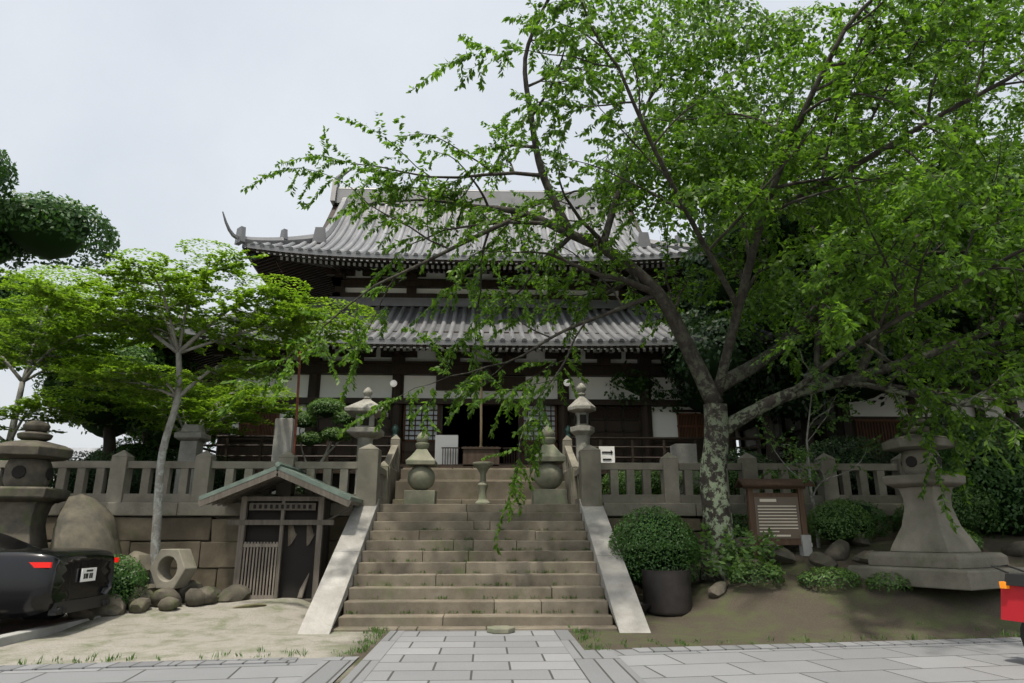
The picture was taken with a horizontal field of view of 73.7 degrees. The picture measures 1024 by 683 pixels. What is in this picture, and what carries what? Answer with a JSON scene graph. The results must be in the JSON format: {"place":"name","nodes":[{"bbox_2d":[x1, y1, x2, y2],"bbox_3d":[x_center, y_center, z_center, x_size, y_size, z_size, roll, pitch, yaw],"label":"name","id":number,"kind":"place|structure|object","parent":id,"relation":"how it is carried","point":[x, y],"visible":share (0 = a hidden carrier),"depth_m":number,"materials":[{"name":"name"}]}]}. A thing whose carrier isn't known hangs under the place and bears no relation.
{"place":"outdoors","nodes":[
{"label":"outdoors","id":0,"kind":"place"},
{"bbox_2d":[0,276,148,441],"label":"maple","id":1,"kind":"object","parent":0,"point":[55,333],"depth_m":15.00,"materials":[{"name":"green plant"}]},
{"bbox_2d":[30,334,214,460],"bbox_3d":[-9.696,1.981,17.045,4.079,4.355,3.823,1,-16,-2],"label":"tree","id":2,"kind":"object","parent":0,"point":[103,418],"depth_m":16.58,"materials":[{"name":"green plant"}]},
{"bbox_2d":[51,381,302,436],"bbox_3d":[-7.694,2.313,16.046,5.650,3.101,4.097,1,-16,-2],"label":"tree foliage","id":3,"kind":"object","parent":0,"point":[192,393],"depth_m":15.70,"materials":[{"name":"green plant"}]},
{"bbox_2d":[293,318,302,454],"bbox_3d":[-4.832,1.504,15.188,0.225,4.188,0.200,1,-16,-2],"label":"pole","id":4,"kind":"object","parent":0,"point":[297,404],"visible":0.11,"depth_m":15.20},
{"bbox_2d":[288,525,314,545],"bbox_3d":[-3.935,3.633,12.789,0.670,0.380,0.620,1,-16,-2],"label":"shrine curtain","id":5,"kind":"object","parent":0,"point":[292,534],"visible":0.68,"depth_m":12.52,"materials":[{"name":"beige fabric"}]},
{"bbox_2d":[153,205,792,494],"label":"hall","id":6,"kind":"structure","parent":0,"point":[632,440],"depth_m":19.71,"materials":[{"name":"brown wood"}]},
{"bbox_2d":[268,350,612,494],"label":"hall fittings","id":7,"kind":"object","parent":6,"relation":"attached to","point":[471,455],"visible":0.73,"depth_m":18.11,"materials":[{"name":"brown wood"}]},
{"bbox_2d":[222,203,715,282],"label":"roof tiles","id":8,"kind":"object","parent":6,"relation":"on","point":[345,238],"visible":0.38,"depth_m":22.76,"materials":[{"name":"grey tile"}]},
{"bbox_2d":[238,405,703,462],"bbox_3d":[-0.909,2.712,19.455,13.630,1.800,0.085,1,-16,-2],"label":"hall lattice","id":9,"kind":"object","parent":6,"relation":"attached to","point":[696,426],"visible":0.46,"depth_m":19.57,"materials":[{"name":"brown wood"}]},
{"bbox_2d":[109,299,833,345],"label":"roof tiles","id":10,"kind":"object","parent":6,"relation":"on","point":[622,323],"visible":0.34,"depth_m":20.13,"materials":[{"name":"grey tile"}]},
{"bbox_2d":[132,329,813,391],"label":"roof eaves","id":11,"kind":"object","parent":6,"relation":"on","point":[209,359],"visible":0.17,"depth_m":18.85,"materials":[{"name":"brown wood"}]},
{"bbox_2d":[160,333,803,375],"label":"roof rafters","id":12,"kind":"object","parent":11,"relation":"on","point":[518,350],"visible":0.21,"depth_m":18.74,"materials":[{"name":"white paint"}]},
{"bbox_2d":[244,247,707,308],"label":"roof eaves","id":13,"kind":"object","parent":6,"relation":"attached to","point":[312,274],"visible":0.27,"depth_m":22.01,"materials":[{"name":"brown wood"}]},
{"bbox_2d":[256,249,703,300],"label":"roof rafters","id":14,"kind":"object","parent":13,"relation":"attached to","point":[432,266],"visible":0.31,"depth_m":21.44,"materials":[{"name":"white paint"}]},
{"bbox_2d":[405,405,554,439],"bbox_3d":[-0.905,2.348,19.601,4.400,1.020,0.020,1,-16,-2],"label":"lattice window","id":15,"kind":"structure","parent":6,"relation":"attached to","point":[435,422],"depth_m":19.58,"materials":[{"name":"brown wood"}]},
{"bbox_2d":[479,366,482,446],"bbox_3d":[-0.833,1.907,18.619,0.133,2.561,0.158,-6,-17,20],"label":"bell rope","id":16,"kind":"object","parent":6,"relation":"attached to","point":[481,411],"visible":0.59,"depth_m":18.59,"materials":[{"name":"fabric"}]},
{"bbox_2d":[312,170,650,309],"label":"roof ridges","id":17,"kind":"object","parent":6,"relation":"on","point":[340,195],"visible":0.47,"depth_m":24.17,"materials":[{"name":"tile"}]},
{"bbox_2d":[392,424,571,437],"bbox_3d":[-0.802,2.416,18.339,4.850,0.370,0.200,1,-16,-2],"label":"giboshi","id":18,"kind":"object","parent":6,"relation":"on","point":[395,429],"visible":0.87,"depth_m":18.26,"materials":[{"name":"grey stone"}]},
{"bbox_2d":[622,376,654,394],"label":"tree","id":19,"kind":"object","parent":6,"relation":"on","point":[634,386],"visible":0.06,"depth_m":19.88,"materials":[{"name":"green plant"}]},
{"bbox_2d":[0,534,1023,682],"bbox_3d":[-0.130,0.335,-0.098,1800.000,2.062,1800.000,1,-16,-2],"label":"ground","id":20,"kind":"structure","parent":0,"point":[737,613],"depth_m":9.73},
{"bbox_2d":[0,616,100,646],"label":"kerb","id":21,"kind":"structure","parent":20,"relation":"on","point":[23,635],"depth_m":9.05,"materials":[{"name":"concrete"}]},
{"bbox_2d":[22,599,109,619],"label":"car tyres","id":22,"kind":"object","parent":20,"relation":"on","point":[57,611],"visible":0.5,"depth_m":10.31,"materials":[{"name":"black rubber"}]},
{"bbox_2d":[53,448,99,479],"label":"distant houses","id":23,"kind":"structure","parent":20,"relation":"on","point":[85,449],"depth_m":57.88,"materials":[{"name":"tile"}]},
{"bbox_2d":[108,554,148,603],"bbox_3d":[-6.457,3.915,11.077,1.078,0.903,1.039,1,-16,-2],"label":"shrub","id":24,"kind":"object","parent":20,"relation":"on","point":[135,578],"depth_m":10.93,"materials":[{"name":"green plant"}]},
{"bbox_2d":[0,249,379,583],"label":"tall maple","id":25,"kind":"object","parent":20,"relation":"on","point":[88,379],"depth_m":13.43,"materials":[{"name":"green plant"}]},
{"bbox_2d":[0,238,379,422],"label":"maple pads","id":26,"kind":"object","parent":25,"relation":"attached to","point":[105,358],"visible":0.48,"depth_m":14.18,"materials":[{"name":"green plant"}]},
{"bbox_2d":[198,470,361,602],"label":"wooden shed","id":27,"kind":"structure","parent":20,"relation":"on","point":[245,491],"depth_m":12.40,"materials":[{"name":"brown wood"}]},
{"bbox_2d":[199,462,362,502],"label":"shed roof","id":28,"kind":"structure","parent":27,"relation":"attached to","point":[293,471],"depth_m":12.17,"materials":[{"name":"metal"}]},
{"bbox_2d":[173,418,698,633],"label":"stones","id":29,"kind":"object","parent":20,"relation":"on","point":[192,438],"visible":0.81,"depth_m":15.10,"materials":[{"name":"stone"}]},
{"bbox_2d":[297,499,650,633],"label":"stair sides","id":30,"kind":"object","parent":20,"relation":"on","point":[330,598],"visible":0.59,"depth_m":10.89,"materials":[{"name":"stone"}]},
{"bbox_2d":[331,468,617,631],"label":"stairs","id":31,"kind":"structure","parent":20,"relation":"on","point":[459,511],"depth_m":11.43,"materials":[{"name":"stone"}]},
{"bbox_2d":[46,502,982,593],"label":"retaining wall","id":32,"kind":"structure","parent":20,"relation":"on","point":[207,535],"depth_m":13.11,"materials":[{"name":"stone"}]},
{"bbox_2d":[0,149,119,371],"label":"tree","id":33,"kind":"object","parent":32,"relation":"on","point":[110,235],"depth_m":23.91,"materials":[{"name":"green plant"}]},
{"bbox_2d":[0,435,178,493],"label":"hedge","id":34,"kind":"object","parent":32,"relation":"on","point":[139,443],"depth_m":17.66,"materials":[{"name":"green plant"}]},
{"bbox_2d":[54,459,224,493],"bbox_3d":[-7.881,3.464,16.370,4.893,1.015,2.962,5,-17,-19],"label":"terrace shrub","id":35,"kind":"object","parent":32,"relation":"on","point":[92,483],"visible":0.06,"depth_m":14.63,"materials":[{"name":"green plant"}]},
{"bbox_2d":[78,337,218,443],"bbox_3d":[-10.420,2.414,19.825,4.201,5.004,4.113,1,-16,-2],"label":"tree","id":36,"kind":"object","parent":32,"relation":"on","point":[171,356],"depth_m":19.38,"materials":[{"name":"green plant"}]},
{"bbox_2d":[48,450,304,493],"bbox_3d":[-7.965,3.201,16.281,5.749,1.346,3.258,6,-17,-21],"label":"terrace shrub","id":37,"kind":"object","parent":32,"relation":"on","point":[136,476],"visible":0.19,"depth_m":15.20,"materials":[{"name":"green plant"}]},
{"bbox_2d":[283,397,355,471],"bbox_3d":[-4.654,2.706,16.743,2.098,2.719,0.928,1,-16,-2],"label":"topiary","id":38,"kind":"object","parent":32,"relation":"on","point":[326,433],"depth_m":16.71,"materials":[{"name":"green plant"}]},
{"bbox_2d":[344,387,387,493],"bbox_3d":[-3.452,2.450,16.015,0.898,2.810,0.898,1,-16,-2],"label":"lantern","id":39,"kind":"object","parent":32,"relation":"on","point":[363,434],"visible":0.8,"depth_m":15.89,"materials":[{"name":"stone"}]},
{"bbox_2d":[268,379,569,391],"bbox_3d":[-2.501,0.356,17.384,8.425,1.215,3.760,1,-16,-2],"label":"lamp","id":40,"kind":"object","parent":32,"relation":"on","point":[393,383],"visible":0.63,"depth_m":18.93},
{"bbox_2d":[403,432,436,503],"bbox_3d":[-1.918,2.684,14.501,0.638,1.551,0.638,1,-16,-2],"label":"stone pagoda","id":41,"kind":"object","parent":32,"relation":"on","point":[421,460],"visible":0.92,"depth_m":14.23,"materials":[{"name":"stone"}]},
{"bbox_2d":[294,308,614,463],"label":"white fittings","id":42,"kind":"object","parent":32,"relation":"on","point":[446,441],"visible":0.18,"depth_m":18.56,"materials":[{"name":"white paint"}]},
{"bbox_2d":[0,435,974,505],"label":"balustrade","id":43,"kind":"object","parent":32,"relation":"on","point":[377,479],"visible":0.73,"depth_m":13.61,"materials":[{"name":"stone"}]},
{"bbox_2d":[532,426,566,503],"bbox_3d":[0.780,2.640,14.617,0.694,1.693,0.697,1,-16,-2],"label":"stone pagoda","id":44,"kind":"object","parent":32,"relation":"on","point":[549,480],"visible":0.75,"depth_m":14.32,"materials":[{"name":"stone"}]},
{"bbox_2d":[568,383,595,461],"bbox_3d":[1.765,2.563,17.014,0.930,3.130,0.810,1,-16,-2],"label":"lantern","id":45,"kind":"object","parent":32,"relation":"on","point":[581,407],"visible":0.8,"depth_m":17.00,"materials":[{"name":"stone"}]},
{"bbox_2d":[602,462,817,494],"bbox_3d":[4.680,3.233,15.574,5.438,1.101,1.616,1,-16,-2],"label":"hedge","id":46,"kind":"object","parent":32,"relation":"on","point":[605,480],"depth_m":15.13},
{"bbox_2d":[752,378,778,492],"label":"tree","id":47,"kind":"object","parent":32,"relation":"on","point":[773,456],"visible":0.31,"depth_m":18.36,"materials":[{"name":"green plant"}]},
{"bbox_2d":[788,356,814,461],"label":"tree","id":48,"kind":"object","parent":32,"relation":"on","point":[804,432],"visible":0.13,"depth_m":19.24,"materials":[{"name":"green plant"}]},
{"bbox_2d":[935,389,952,428],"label":"tree","id":49,"kind":"object","parent":32,"relation":"on","point":[942,415],"visible":0.01,"depth_m":16.86,"materials":[{"name":"green plant"}]},
{"bbox_2d":[1002,368,1020,448],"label":"tree trunk","id":50,"kind":"object","parent":32,"relation":"on","point":[1015,415],"visible":0.1,"depth_m":17.56,"materials":[{"name":"brown plant"}]},
{"bbox_2d":[861,149,1023,373],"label":"tree","id":51,"kind":"object","parent":50,"relation":"attached to","point":[964,329],"visible":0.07,"depth_m":16.88,"materials":[{"name":"green plant"}]},
{"bbox_2d":[884,166,1023,376],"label":"tree","id":52,"kind":"object","parent":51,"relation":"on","point":[998,336],"visible":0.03,"depth_m":17.37,"materials":[{"name":"green plant"}]},
{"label":"tree","id":53,"kind":"object","parent":32,"relation":"on","visible":0},
{"bbox_2d":[124,387,219,452],"bbox_3d":[-13.459,2.216,26.907,6.163,4.113,6.288,1,-16,-2],"label":"tree","id":54,"kind":"object","parent":53,"relation":"on","point":[210,447],"visible":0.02,"depth_m":26.63,"materials":[{"name":"green plant"}]},
{"bbox_2d":[17,527,1019,664],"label":"grass tufts","id":55,"kind":"object","parent":20,"relation":"on","point":[374,630],"visible":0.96,"depth_m":8.88,"materials":[{"name":"green plant"}]},
{"bbox_2d":[50,494,1023,619],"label":"rocks","id":56,"kind":"object","parent":20,"relation":"on","point":[84,521],"visible":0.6,"depth_m":11.75,"materials":[{"name":"stone"}]},
{"bbox_2d":[150,549,196,588],"bbox_3d":[-5.816,3.898,11.729,0.732,0.641,0.300,-4,-16,15],"label":"hex stone","id":57,"kind":"object","parent":56,"relation":"on","point":[161,564],"visible":0.98,"depth_m":11.64,"materials":[{"name":"stone"}]},
{"bbox_2d":[216,0,1023,580],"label":"cherry tree","id":58,"kind":"object","parent":20,"relation":"on","point":[876,76],"depth_m":11.47,"materials":[{"name":"green plant"}]},
{"bbox_2d":[660,283,831,424],"bbox_3d":[6.353,0.455,18.850,4.571,3.636,4.376,1,-16,-2],"label":"tree","id":59,"kind":"object","parent":58,"relation":"on","point":[670,353],"visible":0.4,"depth_m":18.25,"materials":[{"name":"green plant"}]},
{"bbox_2d":[587,0,1023,348],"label":"cherry tree","id":60,"kind":"object","parent":58,"relation":"on","point":[737,140],"visible":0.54,"depth_m":12.94,"materials":[{"name":"green plant"}]},
{"bbox_2d":[798,223,1003,406],"bbox_3d":[10.293,-0.688,17.729,5.425,4.276,4.738,1,-16,-2],"label":"tree","id":61,"kind":"object","parent":58,"relation":"on","point":[836,369],"visible":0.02,"depth_m":17.02,"materials":[{"name":"green plant"}]},
{"bbox_2d":[640,568,691,615],"bbox_3d":[2.359,4.025,10.988,1.128,0.665,0.780,9,-18,-28],"label":"iron tub","id":62,"kind":"object","parent":20,"relation":"on","point":[667,593],"visible":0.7,"depth_m":10.76,"materials":[{"name":"black metal"}]},
{"bbox_2d":[608,505,701,588],"bbox_3d":[2.451,3.570,11.827,1.632,1.438,1.540,1,-16,-2],"label":"shrub","id":63,"kind":"object","parent":62,"relation":"in","point":[692,544],"depth_m":11.43,"materials":[{"name":"green plant"}]},
{"bbox_2d":[698,522,783,577],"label":"cherry base shoots","id":64,"kind":"object","parent":20,"relation":"on","point":[747,555],"visible":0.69,"depth_m":11.43,"materials":[{"name":"green plant"}]},
{"bbox_2d":[734,479,814,555],"bbox_3d":[4.750,3.158,12.234,1.300,1.373,0.457,1,-16,-2],"label":"wooden sign","id":65,"kind":"object","parent":20,"relation":"on","point":[750,485],"visible":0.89,"depth_m":12.25,"materials":[{"name":"wood"}]},
{"bbox_2d":[754,497,812,555],"bbox_3d":[4.835,3.301,12.197,0.970,1.018,0.160,1,-16,-2],"label":"sign panel","id":66,"kind":"object","parent":65,"relation":"attached to","point":[779,517],"visible":0.94,"depth_m":12.19,"materials":[{"name":"wood"}]},
{"bbox_2d":[682,497,903,563],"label":"shrubs","id":67,"kind":"object","parent":20,"relation":"on","point":[877,517],"depth_m":13.18,"materials":[{"name":"green plant"}]},
{"bbox_2d":[750,269,883,547],"bbox_3d":[5.392,1.440,12.457,2.622,4.505,3.534,1,-16,-2],"label":"sapling","id":68,"kind":"object","parent":20,"relation":"on","point":[815,374],"depth_m":12.27,"materials":[{"name":"green plant"}]},
{"bbox_2d":[680,523,983,592],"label":"mound plants","id":69,"kind":"object","parent":20,"relation":"on","point":[842,573],"visible":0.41,"depth_m":10.74,"materials":[{"name":"green plant"}]},
{"bbox_2d":[806,482,1000,541],"bbox_3d":[7.245,3.141,12.754,3.736,1.205,1.323,1,-16,-2],"label":"azalea mound","id":70,"kind":"object","parent":20,"relation":"on","point":[859,522],"depth_m":12.37,"materials":[{"name":"green plant"}]},
{"bbox_2d":[848,417,1023,590],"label":"lantern","id":71,"kind":"object","parent":20,"relation":"on","point":[930,548],"visible":0.73,"depth_m":10.88,"materials":[{"name":"stone"}]},
{"bbox_2d":[937,411,1023,538],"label":"camellia","id":72,"kind":"object","parent":20,"relation":"on","point":[1004,475],"depth_m":12.79,"materials":[{"name":"green plant"}]},
{"bbox_2d":[0,630,1023,682],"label":"paving","id":73,"kind":"structure","parent":0,"point":[531,656],"depth_m":7.14,"materials":[{"name":"grey stone"}]},
{"bbox_2d":[991,565,1023,645],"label":"scooter","id":74,"kind":"object","parent":73,"relation":"on","point":[1011,585],"visible":1,"depth_m":7.29,"materials":[{"name":"red"}]},
{"bbox_2d":[0,0,1023,456],"label":"sky","id":75,"kind":"structure","parent":0,"point":[154,115],"materials":[{"name":"white"}]},
{"bbox_2d":[604,360,682,413],"bbox_3d":[4.189,1.657,20.932,3.836,2.840,2.730,10,-18,-31],"label":"tree","id":76,"kind":"object","parent":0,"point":[658,395],"visible":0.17,"depth_m":19.68,"materials":[{"name":"green plant"}]},
{"bbox_2d":[698,414,1000,494],"bbox_3d":[7.796,2.800,16.463,6.960,1.874,2.015,-5,-17,19],"label":"hedge","id":77,"kind":"object","parent":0,"point":[883,459],"depth_m":15.92,"materials":[{"name":"green plant"}]},
{"bbox_2d":[735,379,1023,494],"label":"side hall","id":78,"kind":"structure","parent":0,"point":[844,428],"depth_m":19.42,"materials":[{"name":"wood"}]},
{"bbox_2d":[658,193,895,384],"bbox_3d":[8.099,-1.194,20.625,6.866,5.780,6.594,1,-16,-2],"label":"tree","id":79,"kind":"object","parent":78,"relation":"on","point":[688,260],"visible":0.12,"depth_m":19.02,"materials":[{"name":"green plant"}]},
{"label":"tree","id":80,"kind":"object","parent":78,"relation":"on","visible":0},
{"bbox_2d":[663,236,705,243],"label":"tree","id":81,"kind":"object","parent":80,"relation":"on","point":[687,239],"depth_m":29.16,"materials":[{"name":"plant"}]},
{"bbox_2d":[801,321,1014,382],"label":"side hall roof","id":82,"kind":"structure","parent":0,"point":[830,376],"depth_m":18.02,"materials":[{"name":"grey tile"}]},
{"bbox_2d":[854,419,1023,459],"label":"side hall lattice","id":83,"kind":"object","parent":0,"point":[873,420],"visible":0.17,"depth_m":19.15,"materials":[{"name":"brown wood"}]},
{"label":"asphalt parking area","id":84,"kind":"structure","parent":0,"visible":0},
{"bbox_2d":[0,420,73,547],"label":"stone lantern","id":85,"kind":"object","parent":84,"relation":"on","point":[29,498],"visible":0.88,"depth_m":11.80,"materials":[{"name":"stone"}]},
{"bbox_2d":[0,533,113,618],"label":"car body","id":86,"kind":"object","parent":84,"relation":"on","point":[27,588],"visible":0.92,"depth_m":9.14,"materials":[{"name":"black metal"}]},
{"bbox_2d":[29,558,118,567],"bbox_3d":[-6.282,3.431,9.816,0.325,0.560,1.750,1,-16,-2],"label":"tail light","id":87,"kind":"object","parent":86,"relation":"on","point":[41,564],"visible":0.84,"depth_m":9.04,"materials":[{"name":"red plastic"}]},
{"bbox_2d":[48,569,108,615],"bbox_3d":[-6.148,3.559,9.785,0.114,0.548,1.300,1,-16,-2],"label":"car bumper","id":88,"kind":"object","parent":86,"relation":"attached to","point":[75,605],"visible":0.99,"depth_m":9.70,"materials":[{"name":"black plastic"}]},
{"bbox_2d":[80,567,96,581],"bbox_3d":[-6.105,3.361,9.842,0.020,0.180,0.360,1,-16,-2],"label":"license plate","id":89,"kind":"object","parent":86,"relation":"attached to","point":[84,571],"visible":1,"depth_m":9.82,"materials":[{"name":"white metal"}]}
]}

